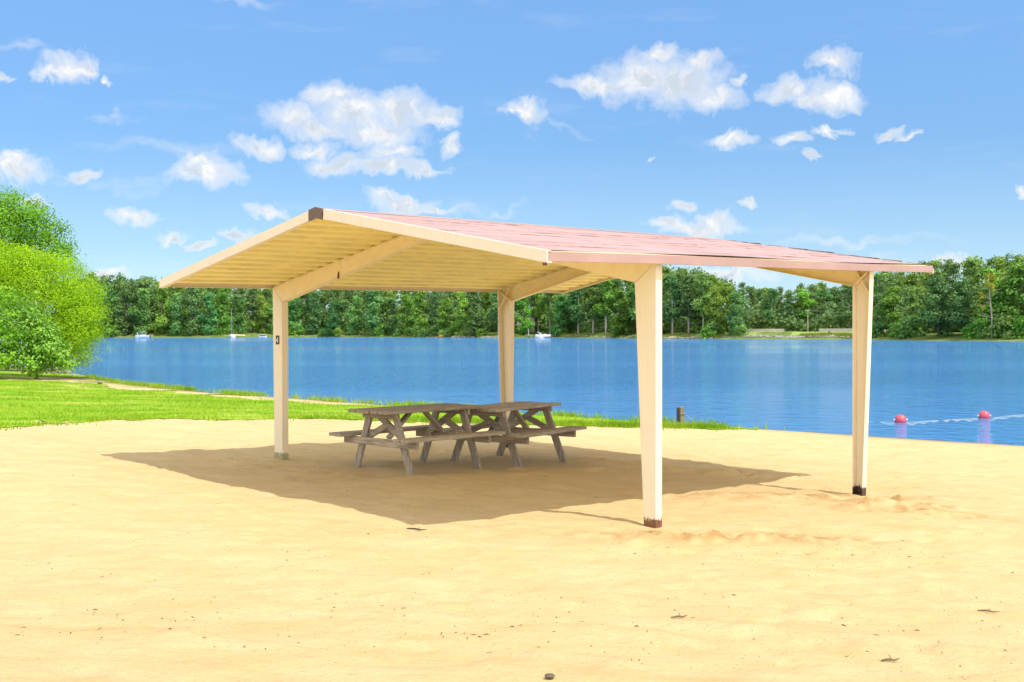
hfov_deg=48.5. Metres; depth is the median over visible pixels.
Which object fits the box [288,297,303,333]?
broadleaf tree
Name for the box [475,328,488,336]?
shrub
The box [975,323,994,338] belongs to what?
shrub
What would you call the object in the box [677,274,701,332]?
broadleaf tree
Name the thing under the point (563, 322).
broadleaf tree
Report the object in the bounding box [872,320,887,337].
shrub
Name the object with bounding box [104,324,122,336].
shrub
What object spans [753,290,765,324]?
pine tree
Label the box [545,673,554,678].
bark chip
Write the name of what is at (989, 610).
twig
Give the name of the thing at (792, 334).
dam slope
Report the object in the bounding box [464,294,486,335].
broadleaf tree
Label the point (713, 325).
shrub
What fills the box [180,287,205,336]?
broadleaf tree
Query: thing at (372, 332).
shrub
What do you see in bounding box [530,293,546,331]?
broadleaf tree
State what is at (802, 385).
lake water
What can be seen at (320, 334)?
shrub
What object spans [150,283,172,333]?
broadleaf tree
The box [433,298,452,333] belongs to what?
broadleaf tree
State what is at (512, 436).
picnic table
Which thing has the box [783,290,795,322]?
pine tree
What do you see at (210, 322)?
broadleaf tree
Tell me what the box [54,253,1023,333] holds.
wood
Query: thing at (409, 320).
broadleaf tree
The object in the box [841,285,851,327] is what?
broadleaf tree
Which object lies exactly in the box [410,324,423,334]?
shrub
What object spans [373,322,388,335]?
shrub
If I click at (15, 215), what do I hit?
maple tree
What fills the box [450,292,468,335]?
broadleaf tree
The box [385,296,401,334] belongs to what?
broadleaf tree
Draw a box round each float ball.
[893,414,907,422]
[977,411,990,418]
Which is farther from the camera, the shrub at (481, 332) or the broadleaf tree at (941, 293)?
the shrub at (481, 332)
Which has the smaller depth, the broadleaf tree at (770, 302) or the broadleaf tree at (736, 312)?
the broadleaf tree at (736, 312)
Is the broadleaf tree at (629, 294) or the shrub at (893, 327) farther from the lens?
the broadleaf tree at (629, 294)
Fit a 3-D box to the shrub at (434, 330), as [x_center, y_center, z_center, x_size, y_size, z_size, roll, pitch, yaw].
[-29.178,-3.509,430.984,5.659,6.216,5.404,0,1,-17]
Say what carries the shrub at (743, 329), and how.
on the ground at (196, 514)
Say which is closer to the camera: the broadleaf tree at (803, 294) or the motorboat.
the broadleaf tree at (803, 294)
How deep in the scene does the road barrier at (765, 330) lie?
326.72 m
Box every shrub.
[0,285,26,370]
[0,288,79,378]
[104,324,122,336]
[238,326,246,333]
[288,324,305,335]
[318,327,326,336]
[333,328,342,336]
[369,327,376,335]
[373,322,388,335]
[391,322,403,336]
[403,327,411,335]
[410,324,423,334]
[419,328,426,336]
[424,327,430,336]
[428,324,439,335]
[443,326,452,336]
[447,329,454,336]
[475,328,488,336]
[700,324,717,338]
[703,319,724,336]
[727,323,739,334]
[729,326,738,334]
[735,324,748,334]
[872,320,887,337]
[887,321,899,336]
[894,313,926,338]
[895,317,920,338]
[960,323,977,338]
[973,324,982,338]
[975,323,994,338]
[979,315,1003,338]
[985,312,1007,337]
[993,313,1018,338]
[997,325,1011,333]
[1009,315,1023,338]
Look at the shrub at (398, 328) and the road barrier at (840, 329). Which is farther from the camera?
the shrub at (398, 328)
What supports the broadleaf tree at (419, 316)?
on the ground at (196, 514)
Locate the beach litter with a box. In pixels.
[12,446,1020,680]
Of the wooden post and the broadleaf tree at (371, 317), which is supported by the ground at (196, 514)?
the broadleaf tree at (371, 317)
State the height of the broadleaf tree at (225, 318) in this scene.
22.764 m
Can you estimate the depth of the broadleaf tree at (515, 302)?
419.27 m
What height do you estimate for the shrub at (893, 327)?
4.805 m
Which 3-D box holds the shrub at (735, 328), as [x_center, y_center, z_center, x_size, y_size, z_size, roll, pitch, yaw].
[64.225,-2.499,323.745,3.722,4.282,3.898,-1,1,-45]
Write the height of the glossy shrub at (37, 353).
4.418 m
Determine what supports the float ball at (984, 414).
on the lake water
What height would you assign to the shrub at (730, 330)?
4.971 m
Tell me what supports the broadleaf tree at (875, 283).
on the ground at (196, 514)
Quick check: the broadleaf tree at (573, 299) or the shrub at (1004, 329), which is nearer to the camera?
the shrub at (1004, 329)
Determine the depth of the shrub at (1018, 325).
242.34 m
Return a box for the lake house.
[514,313,535,331]
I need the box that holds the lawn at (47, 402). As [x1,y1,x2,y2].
[0,371,754,428]
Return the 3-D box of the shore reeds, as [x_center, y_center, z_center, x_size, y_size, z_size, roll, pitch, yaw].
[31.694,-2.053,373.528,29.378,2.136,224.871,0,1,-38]
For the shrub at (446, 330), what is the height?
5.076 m
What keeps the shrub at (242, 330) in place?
on the ground at (196, 514)
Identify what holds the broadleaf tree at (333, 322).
on the ground at (196, 514)
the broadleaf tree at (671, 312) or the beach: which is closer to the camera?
the broadleaf tree at (671, 312)
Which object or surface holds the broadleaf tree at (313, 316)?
on the ground at (196, 514)
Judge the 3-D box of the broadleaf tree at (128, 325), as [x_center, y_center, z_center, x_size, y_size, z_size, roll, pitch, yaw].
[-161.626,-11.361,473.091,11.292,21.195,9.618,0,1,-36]
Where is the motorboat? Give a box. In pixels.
[135,332,150,337]
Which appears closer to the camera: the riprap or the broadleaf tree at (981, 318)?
the broadleaf tree at (981, 318)
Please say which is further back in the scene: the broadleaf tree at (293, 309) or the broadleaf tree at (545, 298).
the broadleaf tree at (293, 309)
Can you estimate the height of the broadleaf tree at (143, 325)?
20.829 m
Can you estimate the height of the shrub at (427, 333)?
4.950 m
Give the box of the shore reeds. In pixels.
[399,332,883,338]
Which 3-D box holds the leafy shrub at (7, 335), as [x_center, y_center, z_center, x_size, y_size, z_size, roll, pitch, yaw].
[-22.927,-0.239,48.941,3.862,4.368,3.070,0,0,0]
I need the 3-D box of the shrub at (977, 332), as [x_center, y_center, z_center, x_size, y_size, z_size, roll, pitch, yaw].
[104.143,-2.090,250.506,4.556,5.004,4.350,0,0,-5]
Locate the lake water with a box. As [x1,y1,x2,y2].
[0,337,1023,445]
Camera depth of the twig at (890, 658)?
5.98 m
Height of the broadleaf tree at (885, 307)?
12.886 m
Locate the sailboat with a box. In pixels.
[229,308,235,337]
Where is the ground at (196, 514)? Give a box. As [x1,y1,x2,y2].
[0,332,1023,681]
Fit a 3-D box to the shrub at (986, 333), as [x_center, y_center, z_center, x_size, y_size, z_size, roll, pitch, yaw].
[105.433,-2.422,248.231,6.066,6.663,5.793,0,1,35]
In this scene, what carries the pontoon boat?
on the lake water
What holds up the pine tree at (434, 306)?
on the ground at (196, 514)
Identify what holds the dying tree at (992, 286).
on the ground at (196, 514)
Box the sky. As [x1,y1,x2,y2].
[0,0,1023,331]
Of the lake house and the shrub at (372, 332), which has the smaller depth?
the lake house
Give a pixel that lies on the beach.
(236, 334)
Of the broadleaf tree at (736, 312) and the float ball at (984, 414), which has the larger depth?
the broadleaf tree at (736, 312)
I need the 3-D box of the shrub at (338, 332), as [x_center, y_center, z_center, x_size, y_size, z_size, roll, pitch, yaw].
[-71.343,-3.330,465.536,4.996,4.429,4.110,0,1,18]
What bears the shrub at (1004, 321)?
on the ground at (196, 514)
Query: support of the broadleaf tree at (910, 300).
on the ground at (196, 514)
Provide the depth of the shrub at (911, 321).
264.56 m
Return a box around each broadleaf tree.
[87,283,119,336]
[110,288,136,335]
[125,288,153,334]
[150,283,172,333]
[165,292,185,335]
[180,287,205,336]
[196,292,221,334]
[212,288,236,335]
[228,294,250,333]
[249,295,270,332]
[266,295,272,333]
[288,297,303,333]
[304,289,323,333]
[323,300,343,335]
[344,295,364,334]
[361,290,385,333]
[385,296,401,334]
[396,295,415,334]
[410,291,431,336]
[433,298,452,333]
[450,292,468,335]
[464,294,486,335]
[488,292,498,334]
[514,297,534,334]
[514,300,520,321]
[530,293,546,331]
[538,293,556,332]
[549,293,571,335]
[563,288,585,332]
[577,283,602,333]
[593,279,616,332]
[608,287,631,336]
[624,282,635,319]
[662,274,683,333]
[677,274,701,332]
[690,272,714,327]
[703,285,725,334]
[721,289,749,327]
[760,288,780,322]
[794,288,817,325]
[815,288,837,315]
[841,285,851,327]
[873,272,883,304]
[874,285,903,335]
[898,285,925,331]
[914,273,956,336]
[940,277,979,333]
[970,263,1010,329]
[995,261,1023,318]
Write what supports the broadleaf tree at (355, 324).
on the ground at (196, 514)
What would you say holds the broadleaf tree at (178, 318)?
on the ground at (196, 514)
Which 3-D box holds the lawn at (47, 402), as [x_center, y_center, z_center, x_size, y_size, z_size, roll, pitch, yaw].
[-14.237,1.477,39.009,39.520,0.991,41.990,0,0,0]
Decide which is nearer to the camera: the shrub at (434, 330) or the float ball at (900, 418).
the float ball at (900, 418)
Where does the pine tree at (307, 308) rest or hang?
on the ground at (196, 514)
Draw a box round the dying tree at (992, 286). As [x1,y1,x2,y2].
[977,271,1001,338]
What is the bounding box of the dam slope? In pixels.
[749,331,851,335]
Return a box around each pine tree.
[244,288,259,332]
[301,291,313,322]
[428,291,440,324]
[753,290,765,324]
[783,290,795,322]
[830,289,845,322]
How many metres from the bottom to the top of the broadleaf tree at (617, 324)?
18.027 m
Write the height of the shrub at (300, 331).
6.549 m
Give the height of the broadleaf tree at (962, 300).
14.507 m
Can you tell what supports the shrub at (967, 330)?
on the ground at (196, 514)
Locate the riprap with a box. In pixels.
[248,334,879,338]
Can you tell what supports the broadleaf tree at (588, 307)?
on the ground at (196, 514)
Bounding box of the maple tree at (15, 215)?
[0,185,86,277]
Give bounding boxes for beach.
[225,333,244,335]
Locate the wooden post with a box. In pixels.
[677,407,684,422]
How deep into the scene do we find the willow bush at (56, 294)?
52.74 m
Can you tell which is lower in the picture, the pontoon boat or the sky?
the pontoon boat
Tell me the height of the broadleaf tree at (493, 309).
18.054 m
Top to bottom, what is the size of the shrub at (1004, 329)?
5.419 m
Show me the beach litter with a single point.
(525, 598)
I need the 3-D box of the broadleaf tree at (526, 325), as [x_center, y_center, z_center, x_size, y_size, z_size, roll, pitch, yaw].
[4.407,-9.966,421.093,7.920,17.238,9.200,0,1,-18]
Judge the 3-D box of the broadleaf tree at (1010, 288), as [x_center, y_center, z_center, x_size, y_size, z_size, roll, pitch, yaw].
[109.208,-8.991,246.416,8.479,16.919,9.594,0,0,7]
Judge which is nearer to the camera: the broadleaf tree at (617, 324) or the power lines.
the power lines
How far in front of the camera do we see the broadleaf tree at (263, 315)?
473.70 m
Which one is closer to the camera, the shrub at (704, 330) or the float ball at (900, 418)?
the float ball at (900, 418)
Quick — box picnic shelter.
[159,207,933,527]
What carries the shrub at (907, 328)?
on the ground at (196, 514)
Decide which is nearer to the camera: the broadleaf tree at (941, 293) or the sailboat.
the broadleaf tree at (941, 293)
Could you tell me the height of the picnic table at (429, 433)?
0.821 m
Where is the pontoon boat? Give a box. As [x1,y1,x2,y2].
[534,332,550,337]
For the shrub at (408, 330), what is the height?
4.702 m
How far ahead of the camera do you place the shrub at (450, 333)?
424.13 m
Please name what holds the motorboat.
on the lake water
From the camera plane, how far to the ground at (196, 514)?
8.44 m
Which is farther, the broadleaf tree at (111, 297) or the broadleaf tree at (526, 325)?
the broadleaf tree at (111, 297)
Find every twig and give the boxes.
[881,654,899,660]
[977,608,999,612]
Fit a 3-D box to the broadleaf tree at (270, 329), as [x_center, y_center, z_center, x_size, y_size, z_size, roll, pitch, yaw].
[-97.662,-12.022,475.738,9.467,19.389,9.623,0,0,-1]
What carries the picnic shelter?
on the ground at (196, 514)
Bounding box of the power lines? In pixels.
[746,310,850,316]
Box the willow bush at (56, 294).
[0,235,116,376]
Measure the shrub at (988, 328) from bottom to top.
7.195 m
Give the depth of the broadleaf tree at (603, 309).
387.91 m
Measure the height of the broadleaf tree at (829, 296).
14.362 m
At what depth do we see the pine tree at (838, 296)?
352.64 m
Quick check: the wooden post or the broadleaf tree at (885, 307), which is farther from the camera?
the broadleaf tree at (885, 307)
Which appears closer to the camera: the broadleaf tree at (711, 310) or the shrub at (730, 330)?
the shrub at (730, 330)
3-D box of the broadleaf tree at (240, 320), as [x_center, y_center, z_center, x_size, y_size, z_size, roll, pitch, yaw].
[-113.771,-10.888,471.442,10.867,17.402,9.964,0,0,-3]
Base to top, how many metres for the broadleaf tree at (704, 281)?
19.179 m
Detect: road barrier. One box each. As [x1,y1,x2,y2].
[748,329,783,331]
[819,328,885,331]
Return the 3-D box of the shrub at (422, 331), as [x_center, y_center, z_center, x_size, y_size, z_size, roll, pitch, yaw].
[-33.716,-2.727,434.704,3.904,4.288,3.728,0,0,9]
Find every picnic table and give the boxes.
[329,403,505,474]
[436,401,586,466]
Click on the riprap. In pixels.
(782, 336)
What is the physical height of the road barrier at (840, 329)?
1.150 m
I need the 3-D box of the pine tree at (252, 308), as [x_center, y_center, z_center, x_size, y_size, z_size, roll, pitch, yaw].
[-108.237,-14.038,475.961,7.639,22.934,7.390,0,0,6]

